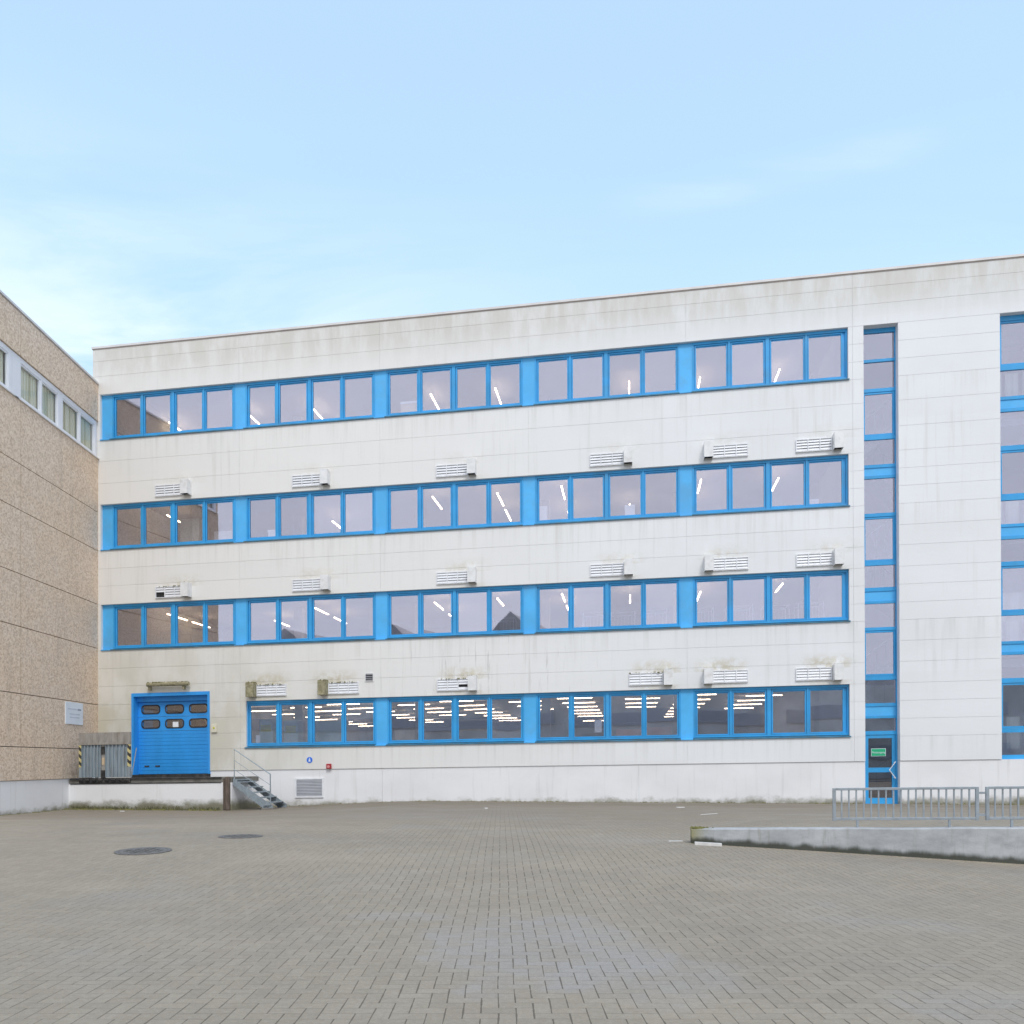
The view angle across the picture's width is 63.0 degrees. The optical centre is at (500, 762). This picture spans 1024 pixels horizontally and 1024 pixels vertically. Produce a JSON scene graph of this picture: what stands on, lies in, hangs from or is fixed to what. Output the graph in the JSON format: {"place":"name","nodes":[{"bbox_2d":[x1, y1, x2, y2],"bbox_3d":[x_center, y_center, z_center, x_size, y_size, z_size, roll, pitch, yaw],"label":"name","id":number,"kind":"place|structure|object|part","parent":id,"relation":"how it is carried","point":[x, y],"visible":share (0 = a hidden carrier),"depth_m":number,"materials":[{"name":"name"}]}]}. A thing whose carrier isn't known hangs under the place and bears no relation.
{"place":"outdoors","nodes":[
{"label":"outdoors","id":0,"kind":"place"},
{"bbox_2d":[0,801,1023,1023],"bbox_3d":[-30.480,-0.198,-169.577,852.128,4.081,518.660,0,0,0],"label":"ground","id":1,"kind":"structure","parent":0,"point":[447,912],"depth_m":7.50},
{"bbox_2d":[0,290,98,814],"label":"office building","id":2,"kind":"structure","parent":1,"relation":"on","point":[49,385],"depth_m":26.77,"materials":[{"name":"concrete"}]},
{"bbox_2d":[0,341,18,398],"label":"window","id":3,"kind":"structure","parent":2,"relation":"in","point":[7,386],"depth_m":24.84,"materials":[{"name":"metal"}]},
{"bbox_2d":[12,351,98,458],"bbox_3d":[-14.688,-11.675,27.802,0.255,1.370,5.455,0,0,0],"label":"window","id":4,"kind":"structure","parent":2,"relation":"in","point":[32,389],"depth_m":27.50,"materials":[{"name":"metal"}]},
{"bbox_2d":[65,701,82,724],"bbox_3d":[-14.593,-1.675,28.595,0.034,0.750,1.150,0,0,0],"label":"notice board","id":5,"kind":"object","parent":2,"relation":"attached to","point":[73,712],"visible":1,"depth_m":28.52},
{"bbox_2d":[114,847,171,854],"bbox_3d":[-5.082,1.283,11.880,0.760,0.087,0.760,0,0,0],"label":"manhole cover","id":6,"kind":"object","parent":1,"relation":"on","point":[144,851],"visible":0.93,"depth_m":11.80,"materials":[{"name":"metal"}]},
{"bbox_2d":[71,805,219,809],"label":"grass","id":7,"kind":"structure","parent":1,"relation":"on","point":[154,807],"depth_m":27.75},
{"bbox_2d":[69,776,258,809],"bbox_3d":[-11.787,1.308,28.849,6.327,1.684,2.129,0,0,9],"label":"loading dock","id":8,"kind":"object","parent":1,"relation":"on","point":[221,793],"visible":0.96,"depth_m":27.84,"materials":[{"name":"paint"}]},
{"bbox_2d":[78,732,130,782],"bbox_3d":[-13.319,-0.162,28.084,1.878,1.718,0.155,0,0,9],"label":"shelter","id":9,"kind":"object","parent":8,"relation":"attached to","point":[103,755],"visible":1,"depth_m":28.09,"materials":[{"name":"grey metal"}]},
{"bbox_2d":[131,748,136,777],"bbox_3d":[-12.361,0.014,28.165,0.034,1.018,0.244,0,0,27],"label":"leaning bar","id":10,"kind":"object","parent":8,"relation":"on","point":[133,762],"visible":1,"depth_m":28.15,"materials":[{"name":"metal"}]},
{"bbox_2d":[218,834,262,838],"bbox_3d":[-4.362,1.261,14.020,0.720,0.068,0.720,0,0,0],"label":"manhole cover","id":11,"kind":"object","parent":1,"relation":"on","point":[236,836],"visible":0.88,"depth_m":13.93,"materials":[{"name":"metal"}]},
{"bbox_2d":[233,749,286,809],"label":"steel stairs","id":12,"kind":"structure","parent":1,"relation":"on","point":[263,803],"depth_m":27.42,"materials":[{"name":"metal"}]},
{"bbox_2d":[2,800,1022,862],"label":"ground moss","id":13,"kind":"object","parent":1,"relation":"on","point":[392,801],"visible":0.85,"depth_m":27.40,"materials":[{"name":"green plant"}]},
{"bbox_2d":[91,253,1023,806],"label":"factory building","id":14,"kind":"structure","parent":1,"relation":"on","point":[909,379],"depth_m":28.21,"materials":[{"name":"paint"}]},
{"bbox_2d":[146,681,189,689],"bbox_3d":[-11.841,-2.741,29.781,1.601,0.315,0.246,0,0,9],"label":"wall lamp","id":15,"kind":"object","parent":14,"relation":"attached to","point":[183,684],"visible":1,"depth_m":29.69,"materials":[{"name":"beige metal"}]},
{"bbox_2d":[131,691,210,777],"bbox_3d":[-11.792,-0.980,30.049,3.033,3.095,0.420,0,0,9],"label":"loading door","id":16,"kind":"structure","parent":14,"relation":"in","point":[162,750],"depth_m":30.17,"materials":[{"name":"blue paint"}]},
{"bbox_2d":[173,722,178,726],"bbox_3d":[-11.734,-1.371,30.169,0.221,0.193,0.010,0,0,9],"label":"notice","id":17,"kind":"object","parent":16,"relation":"attached to","point":[175,724],"visible":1,"depth_m":30.16,"materials":[{"name":"paper"}]},
{"bbox_2d":[109,384,234,439],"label":"window","id":18,"kind":"structure","parent":14,"relation":"in","point":[173,394],"depth_m":30.00,"materials":[{"name":"blue paint"}]},
{"bbox_2d":[110,497,235,549],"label":"window","id":19,"kind":"structure","parent":14,"relation":"in","point":[173,505],"depth_m":30.00,"materials":[{"name":"blue paint"}]},
{"bbox_2d":[110,599,235,650],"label":"window","id":20,"kind":"structure","parent":14,"relation":"in","point":[174,606],"depth_m":30.00,"materials":[{"name":"blue paint"}]},
{"bbox_2d":[155,479,191,496],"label":"wall vent","id":21,"kind":"object","parent":14,"relation":"attached to","point":[184,487],"depth_m":29.84,"materials":[{"name":"white metal"}]},
{"bbox_2d":[155,581,191,597],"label":"wall vent","id":22,"kind":"object","parent":14,"relation":"attached to","point":[183,589],"depth_m":29.84,"materials":[{"name":"white metal"}]},
{"bbox_2d":[160,630,190,643],"bbox_3d":[-12.258,-4.076,31.539,0.841,1.694,0.740,0,0,9],"label":"roll cage","id":23,"kind":"object","parent":14,"relation":"on","point":[180,634],"visible":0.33,"depth_m":31.31,"materials":[{"name":"metal"}]},
{"bbox_2d":[180,518,201,541],"bbox_3d":[-11.312,-7.840,30.885,0.851,2.152,0.760,0,0,9],"label":"carton stack","id":24,"kind":"object","parent":14,"relation":"on","point":[190,529],"visible":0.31,"depth_m":30.56,"materials":[{"name":"cardboard"}]},
{"bbox_2d":[192,628,222,641],"bbox_3d":[-10.905,-4.097,31.125,0.841,1.694,0.740,0,0,9],"label":"roll cage","id":25,"kind":"object","parent":14,"relation":"on","point":[213,632],"visible":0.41,"depth_m":30.98,"materials":[{"name":"metal"}]},
{"bbox_2d":[211,724,216,732],"bbox_3d":[-10.152,-1.200,29.603,0.201,0.283,0.075,0,0,9],"label":"switch box","id":26,"kind":"object","parent":14,"relation":"attached to","point":[213,728],"visible":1,"depth_m":29.58,"materials":[{"name":"beige plastic"}]},
{"bbox_2d":[214,530,232,539],"bbox_3d":[-9.864,-7.612,30.760,1.201,1.657,0.760,0,0,9],"label":"carton stack","id":27,"kind":"object","parent":14,"relation":"on","point":[219,535],"visible":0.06,"depth_m":30.44,"materials":[{"name":"cardboard"}]},
{"bbox_2d":[256,735,259,742],"bbox_3d":[-8.600,-0.814,29.609,0.161,0.302,0.006,0,0,9],"label":"paper sheet","id":28,"kind":"object","parent":14,"relation":"attached to","point":[257,738],"visible":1,"depth_m":29.61,"materials":[{"name":"white paper"}]},
{"bbox_2d":[245,682,286,696],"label":"wall vent","id":29,"kind":"object","parent":14,"relation":"attached to","point":[253,689],"depth_m":29.24,"materials":[{"name":"white metal"}]},
{"bbox_2d":[260,719,275,742],"bbox_3d":[-8.466,-0.588,30.527,0.509,1.958,0.530,0,0,9],"label":"steel cabinet","id":30,"kind":"object","parent":14,"relation":"on","point":[267,730],"visible":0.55,"depth_m":30.28,"materials":[{"name":"grey metal"}]},
{"bbox_3d":[-8.504,-0.588,30.285,0.468,1.857,0.020,0,0,9],"label":"door","id":31,"kind":"part","parent":30,"relation":"part of","materials":[{"name":"grey metal"}]},
{"bbox_2d":[268,530,281,536],"bbox_3d":[-8.052,-8.002,29.769,0.384,0.486,0.324,0,0,9],"label":"storage box","id":32,"kind":"object","parent":14,"relation":"on","point":[271,533],"visible":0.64,"depth_m":29.63,"materials":[{"name":"paper"}]},
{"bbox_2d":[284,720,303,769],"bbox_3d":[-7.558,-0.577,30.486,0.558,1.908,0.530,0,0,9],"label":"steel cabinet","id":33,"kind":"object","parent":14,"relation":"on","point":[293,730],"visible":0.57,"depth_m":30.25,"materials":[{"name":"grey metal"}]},
{"bbox_3d":[-7.596,-0.577,30.244,0.518,1.808,0.020,0,0,9],"label":"door","id":34,"kind":"part","parent":33,"relation":"part of","materials":[{"name":"grey metal"}]},
{"bbox_2d":[243,371,374,428],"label":"window","id":35,"kind":"structure","parent":14,"relation":"in","point":[309,381],"depth_m":29.21,"materials":[{"name":"blue paint"}]},
{"bbox_2d":[295,778,323,797],"bbox_3d":[-6.667,0.887,29.108,1.043,0.696,0.040,0,0,9],"label":"basement grille","id":36,"kind":"object","parent":14,"relation":"attached to","point":[309,787],"visible":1,"depth_m":29.10,"materials":[{"name":"grey metal"}]},
{"bbox_2d":[244,487,374,541],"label":"window","id":37,"kind":"structure","parent":14,"relation":"in","point":[310,495],"depth_m":29.20,"materials":[{"name":"blue paint"}]},
{"bbox_2d":[244,592,375,644],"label":"window","id":38,"kind":"structure","parent":14,"relation":"in","point":[310,599],"depth_m":29.20,"materials":[{"name":"blue paint"}]},
{"bbox_2d":[244,698,375,747],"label":"window","id":39,"kind":"structure","parent":14,"relation":"in","point":[311,703],"depth_m":29.20,"materials":[{"name":"blue paint"}]},
{"bbox_2d":[292,469,329,487],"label":"wall vent","id":40,"kind":"object","parent":14,"relation":"attached to","point":[322,478],"depth_m":29.04,"materials":[{"name":"white metal"}]},
{"bbox_2d":[292,574,330,591],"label":"wall vent","id":41,"kind":"object","parent":14,"relation":"attached to","point":[323,583],"depth_m":29.04,"materials":[{"name":"white metal"}]},
{"bbox_2d":[326,764,331,768],"bbox_3d":[-5.953,0.136,28.935,0.171,0.182,0.100,0,0,9],"label":"alarm box","id":42,"kind":"object","parent":14,"relation":"attached to","point":[328,766],"visible":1,"depth_m":28.90,"materials":[{"name":"red plastic"}]},
{"bbox_2d":[315,721,348,741],"bbox_3d":[-6.133,-0.573,30.365,1.108,1.866,0.530,0,0,9],"label":"steel cabinet","id":43,"kind":"object","parent":14,"relation":"on","point":[327,731],"visible":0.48,"depth_m":30.12,"materials":[{"name":"grey metal"}]},
{"bbox_3d":[-6.170,-0.573,30.123,1.068,1.766,0.020,0,0,9],"label":"door","id":44,"kind":"part","parent":43,"relation":"part of","materials":[{"name":"grey metal"}]},
{"bbox_2d":[317,679,358,694],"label":"wall vent","id":45,"kind":"object","parent":14,"relation":"attached to","point":[324,687],"depth_m":28.83,"materials":[{"name":"white metal"}]},
{"bbox_2d":[365,673,373,681],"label":"vent","id":46,"kind":"object","parent":14,"relation":"attached to","point":[369,676],"visible":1,"depth_m":28.75,"materials":[{"name":"grey metal"}]},
{"bbox_2d":[395,730,417,739],"bbox_3d":[-3.340,-0.413,29.793,0.802,1.457,0.600,0,0,9],"label":"carton stack","id":47,"kind":"object","parent":14,"relation":"on","point":[406,734],"visible":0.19,"depth_m":29.50,"materials":[{"name":"cardboard"}]},
{"bbox_2d":[400,400,423,412],"bbox_3d":[-3.072,-12.148,29.042,0.744,0.651,0.424,0,0,9],"label":"storage box","id":48,"kind":"object","parent":14,"relation":"on","point":[408,406],"visible":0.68,"depth_m":28.85,"materials":[{"name":"cardboard"}]},
{"bbox_2d":[384,358,522,417],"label":"window","id":49,"kind":"structure","parent":14,"relation":"in","point":[453,368],"depth_m":28.42,"materials":[{"name":"blue paint"}]},
{"bbox_2d":[385,477,522,533],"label":"window","id":50,"kind":"structure","parent":14,"relation":"in","point":[454,486],"depth_m":28.41,"materials":[{"name":"blue paint"}]},
{"bbox_2d":[385,585,523,639],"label":"window","id":51,"kind":"structure","parent":14,"relation":"in","point":[454,592],"depth_m":28.41,"materials":[{"name":"blue paint"}]},
{"bbox_2d":[386,693,523,745],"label":"window","id":52,"kind":"structure","parent":14,"relation":"in","point":[454,699],"depth_m":28.41,"materials":[{"name":"blue paint"}]},
{"bbox_2d":[436,458,476,477],"bbox_3d":[-1.525,-9.911,28.149,1.392,0.504,0.312,0,0,9],"label":"wall vent","id":53,"kind":"object","parent":14,"relation":"attached to","point":[469,467],"depth_m":28.25,"materials":[{"name":"white metal"}]},
{"bbox_2d":[436,567,476,584],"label":"wall vent","id":54,"kind":"object","parent":14,"relation":"attached to","point":[467,576],"depth_m":28.25,"materials":[{"name":"white metal"}]},
{"bbox_2d":[437,675,477,690],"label":"wall vent","id":55,"kind":"object","parent":14,"relation":"attached to","point":[469,683],"depth_m":28.25,"materials":[{"name":"white metal"}]},
{"bbox_2d":[459,718,496,766],"bbox_3d":[-0.910,-0.627,29.717,1.468,1.822,0.660,0,0,9],"label":"storage rack","id":56,"kind":"object","parent":14,"relation":"on","point":[467,720],"visible":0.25,"depth_m":29.45,"materials":[{"name":"metal"}]},
{"bbox_2d":[492,617,516,630],"bbox_3d":[0.108,-4.263,29.710,0.841,1.694,0.740,0,0,9],"label":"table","id":57,"kind":"object","parent":14,"relation":"on","point":[513,621],"visible":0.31,"depth_m":29.96,"materials":[{"name":"metal"}]},
{"bbox_2d":[540,506,547,519],"bbox_3d":[1.433,-8.266,28.288,0.304,0.724,0.324,0,0,9],"label":"storage box","id":58,"kind":"object","parent":14,"relation":"on","point":[543,512],"visible":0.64,"depth_m":28.14,"materials":[{"name":"cardboard"}]},
{"bbox_2d":[565,716,603,765],"bbox_3d":[2.998,-0.686,29.309,1.468,1.822,0.660,0,0,9],"label":"storage rack","id":59,"kind":"object","parent":14,"relation":"on","point":[567,727],"visible":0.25,"depth_m":29.09,"materials":[{"name":"metal"}]},
{"bbox_2d":[582,612,602,626],"bbox_3d":[3.257,-4.312,28.813,0.841,1.695,0.740,0,0,9],"label":"roll cage","id":60,"kind":"object","parent":14,"relation":"on","point":[589,612],"visible":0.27,"depth_m":28.53,"materials":[{"name":"white metal"}]},
{"bbox_2d":[595,720,601,732],"bbox_3d":[3.236,-1.203,27.762,0.242,0.424,0.006,0,0,9],"label":"paper sheet","id":61,"kind":"object","parent":14,"relation":"attached to","point":[598,725],"visible":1,"depth_m":27.76,"materials":[{"name":"white paper"}]},
{"bbox_2d":[534,344,679,405],"bbox_3d":[3.462,-12.773,27.595,4.763,1.741,0.245,0,0,9],"label":"window","id":62,"kind":"structure","parent":14,"relation":"in","point":[605,355],"depth_m":27.62,"materials":[{"name":"blue paint"}]},
{"bbox_2d":[534,466,679,524],"bbox_3d":[3.479,-8.783,27.592,4.763,1.741,0.245,0,0,9],"label":"window","id":63,"kind":"structure","parent":14,"relation":"in","point":[606,475],"depth_m":27.62,"materials":[{"name":"blue paint"}]},
{"bbox_2d":[535,578,680,633],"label":"window","id":64,"kind":"structure","parent":14,"relation":"in","point":[606,585],"depth_m":27.62,"materials":[{"name":"blue paint"}]},
{"bbox_2d":[535,689,680,742],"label":"window","id":65,"kind":"structure","parent":14,"relation":"in","point":[607,737],"depth_m":27.61,"materials":[{"name":"blue paint"}]},
{"bbox_2d":[590,446,631,466],"bbox_3d":[3.603,-9.989,27.349,1.392,0.504,0.312,0,0,9],"label":"wall vent","id":66,"kind":"object","parent":14,"relation":"attached to","point":[606,459],"depth_m":27.45,"materials":[{"name":"white metal"}]},
{"bbox_2d":[590,559,632,576],"bbox_3d":[3.619,-6.354,27.346,1.392,0.504,0.312,0,0,9],"label":"wall vent","id":67,"kind":"object","parent":14,"relation":"attached to","point":[614,569],"depth_m":27.45,"materials":[{"name":"white metal"}]},
{"bbox_2d":[611,611,634,625],"bbox_3d":[4.227,-4.326,28.864,0.841,1.694,0.740,0,0,9],"label":"roll cage","id":68,"kind":"object","parent":14,"relation":"on","point":[622,615],"visible":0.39,"depth_m":28.95,"materials":[{"name":"metal"}]},
{"bbox_2d":[616,729,641,764],"bbox_3d":[4.369,-0.465,28.589,0.902,1.328,0.600,0,0,9],"label":"carton stack","id":69,"kind":"object","parent":14,"relation":"on","point":[628,732],"visible":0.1,"depth_m":28.29,"materials":[{"name":"cardboard"}]},
{"bbox_2d":[625,505,634,514],"bbox_3d":[4.298,-8.239,27.841,0.344,0.585,0.324,0,0,9],"label":"storage box","id":70,"kind":"object","parent":14,"relation":"on","point":[629,509],"visible":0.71,"depth_m":27.69,"materials":[{"name":"cardboard"}]},
{"bbox_2d":[629,669,672,685],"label":"wall vent","id":71,"kind":"object","parent":14,"relation":"attached to","point":[650,678],"depth_m":27.25,"materials":[{"name":"white metal"}]},
{"bbox_2d":[646,608,666,624],"bbox_3d":[5.233,-4.342,28.505,0.841,1.694,0.740,0,0,9],"label":"roll cage","id":72,"kind":"object","parent":14,"relation":"on","point":[658,613],"visible":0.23,"depth_m":28.78,"materials":[{"name":"metal"}]},
{"bbox_2d":[647,727,671,734],"bbox_3d":[5.380,-0.510,28.533,0.902,1.388,0.600,0,0,9],"label":"carton stack","id":73,"kind":"object","parent":14,"relation":"on","point":[659,730],"visible":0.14,"depth_m":28.23,"materials":[{"name":"cardboard"}]},
{"bbox_2d":[697,607,713,621],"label":"roll cage","id":74,"kind":"object","parent":14,"relation":"on","point":[708,614],"visible":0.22,"depth_m":28.64,"materials":[{"name":"metal"}]},
{"bbox_2d":[703,441,747,459],"bbox_3d":[7.219,-10.027,26.784,1.392,0.504,0.312,0,0,9],"label":"wall vent","id":75,"kind":"object","parent":14,"relation":"attached to","point":[710,450],"depth_m":26.85,"materials":[{"name":"white metal"}]},
{"bbox_2d":[703,668,747,683],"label":"wall vent","id":76,"kind":"object","parent":14,"relation":"attached to","point":[724,676],"depth_m":26.85,"materials":[{"name":"white metal"}]},
{"bbox_2d":[704,554,748,571],"bbox_3d":[7.235,-6.392,26.782,1.392,0.504,0.312,0,0,9],"label":"wall vent","id":77,"kind":"object","parent":14,"relation":"attached to","point":[711,563],"depth_m":26.84,"materials":[{"name":"white metal"}]},
{"bbox_2d":[725,604,752,620],"bbox_3d":[8.000,-4.384,28.073,0.841,1.694,0.740,0,0,9],"label":"roll cage","id":78,"kind":"object","parent":14,"relation":"on","point":[743,609],"visible":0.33,"depth_m":28.35,"materials":[{"name":"metal"}]},
{"bbox_2d":[691,329,849,392],"bbox_3d":[8.591,-12.850,26.794,4.860,1.742,0.245,0,0,9],"label":"window","id":79,"kind":"structure","parent":14,"relation":"in","point":[766,340],"depth_m":26.82,"materials":[{"name":"blue paint"}]},
{"bbox_2d":[692,455,849,515],"bbox_3d":[8.608,-8.860,26.791,4.860,1.742,0.245,0,0,9],"label":"window","id":80,"kind":"structure","parent":14,"relation":"in","point":[767,465],"depth_m":26.82,"materials":[{"name":"blue paint"}]},
{"bbox_2d":[693,570,850,627],"bbox_3d":[8.624,-5.230,26.789,4.860,1.742,0.245,0,0,9],"label":"window","id":81,"kind":"structure","parent":14,"relation":"in","point":[768,608],"depth_m":26.82,"materials":[{"name":"blue paint"}]},
{"bbox_2d":[693,684,850,739],"bbox_3d":[8.640,-1.595,26.786,4.860,1.742,0.245,0,0,9],"label":"window","id":82,"kind":"structure","parent":14,"relation":"in","point":[768,691],"depth_m":26.81,"materials":[{"name":"blue paint"}]},
{"bbox_2d":[761,604,789,618],"bbox_3d":[9.216,-4.402,28.085,0.841,1.695,0.740,0,0,9],"label":"roll cage","id":83,"kind":"object","parent":14,"relation":"on","point":[780,609],"visible":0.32,"depth_m":27.75,"materials":[{"name":"metal"}]},
{"bbox_2d":[794,601,823,618],"bbox_3d":[10.223,-4.418,27.726,0.841,1.694,0.740,0,0,9],"label":"roll cage","id":84,"kind":"object","parent":14,"relation":"on","point":[798,603],"visible":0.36,"depth_m":27.57,"materials":[{"name":"metal"}]},
{"bbox_2d":[809,499,818,503],"bbox_3d":[10.030,-8.236,26.946,0.384,0.406,0.324,0,0,9],"label":"storage box","id":85,"kind":"object","parent":14,"relation":"on","point":[813,501],"visible":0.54,"depth_m":26.79,"materials":[{"name":"paper"}]},
{"bbox_2d":[796,431,843,452],"bbox_3d":[10.045,-10.086,26.343,1.392,0.504,0.312,0,0,9],"label":"wall vent","id":86,"kind":"object","parent":14,"relation":"attached to","point":[835,441],"depth_m":26.44,"materials":[{"name":"white metal"}]},
{"bbox_2d":[796,664,843,680],"bbox_3d":[10.047,-2.831,26.343,1.392,0.504,0.312,0,0,9],"label":"wall vent","id":87,"kind":"object","parent":14,"relation":"attached to","point":[834,672],"depth_m":26.44,"materials":[{"name":"white metal"}]},
{"bbox_2d":[796,548,844,566],"bbox_3d":[10.060,-6.451,26.340,1.392,0.504,0.312,0,0,9],"label":"wall vent","id":88,"kind":"object","parent":14,"relation":"attached to","point":[835,556],"depth_m":26.44,"materials":[{"name":"white metal"}]},
{"bbox_2d":[871,748,885,755],"bbox_3d":[11.953,-0.318,26.456,0.441,0.252,0.020,0,0,9],"label":"exit sign","id":89,"kind":"object","parent":14,"relation":"attached to","point":[879,752],"visible":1,"depth_m":26.45,"materials":[{"name":"green plastic"}]},
{"bbox_2d":[863,327,896,734],"bbox_3d":[11.983,-7.306,26.490,1.087,12.875,0.092,0,0,9],"label":"stair window","id":90,"kind":"structure","parent":14,"relation":"in","point":[879,595],"depth_m":26.44,"materials":[{"name":"blue paint"}]},
{"bbox_2d":[865,734,897,803],"bbox_3d":[12.003,0.254,26.398,1.036,2.275,0.256,0,0,9],"label":"stair door","id":91,"kind":"structure","parent":14,"relation":"in","point":[894,751],"depth_m":26.43,"materials":[{"name":"blue paint"}]},
{"bbox_2d":[1000,314,1023,758],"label":"corridor window","id":92,"kind":"structure","parent":14,"relation":"in","point":[1008,404],"depth_m":25.80,"materials":[{"name":"blue paint"}]},
{"bbox_2d":[695,842,721,845],"bbox_3d":[3.142,1.241,12.660,0.400,0.074,0.055,0,0,6],"label":"kerb bar","id":93,"kind":"object","parent":1,"relation":"on","point":[708,844],"visible":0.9,"depth_m":12.63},
{"bbox_2d":[690,826,1023,863],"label":"retaining wall","id":94,"kind":"structure","parent":1,"relation":"on","point":[996,844],"depth_m":12.42,"materials":[{"name":"concrete"}]},
{"bbox_2d":[832,787,985,826],"bbox_3d":[6.087,0.697,12.494,2.149,0.677,0.044,0,0,9],"label":"guard railing","id":95,"kind":"object","parent":94,"relation":"on","point":[949,819],"visible":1,"depth_m":12.47,"materials":[{"name":"grey metal"}]},
{"bbox_2d":[985,786,1023,826],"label":"guard railing","id":96,"kind":"object","parent":94,"relation":"on","point":[1010,818],"visible":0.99,"depth_m":12.28,"materials":[{"name":"grey metal"}]},
{"bbox_2d":[0,0,1023,376],"label":"sky","id":97,"kind":"structure","parent":0,"point":[170,169],"materials":[{"name":"blue"}]}
]}

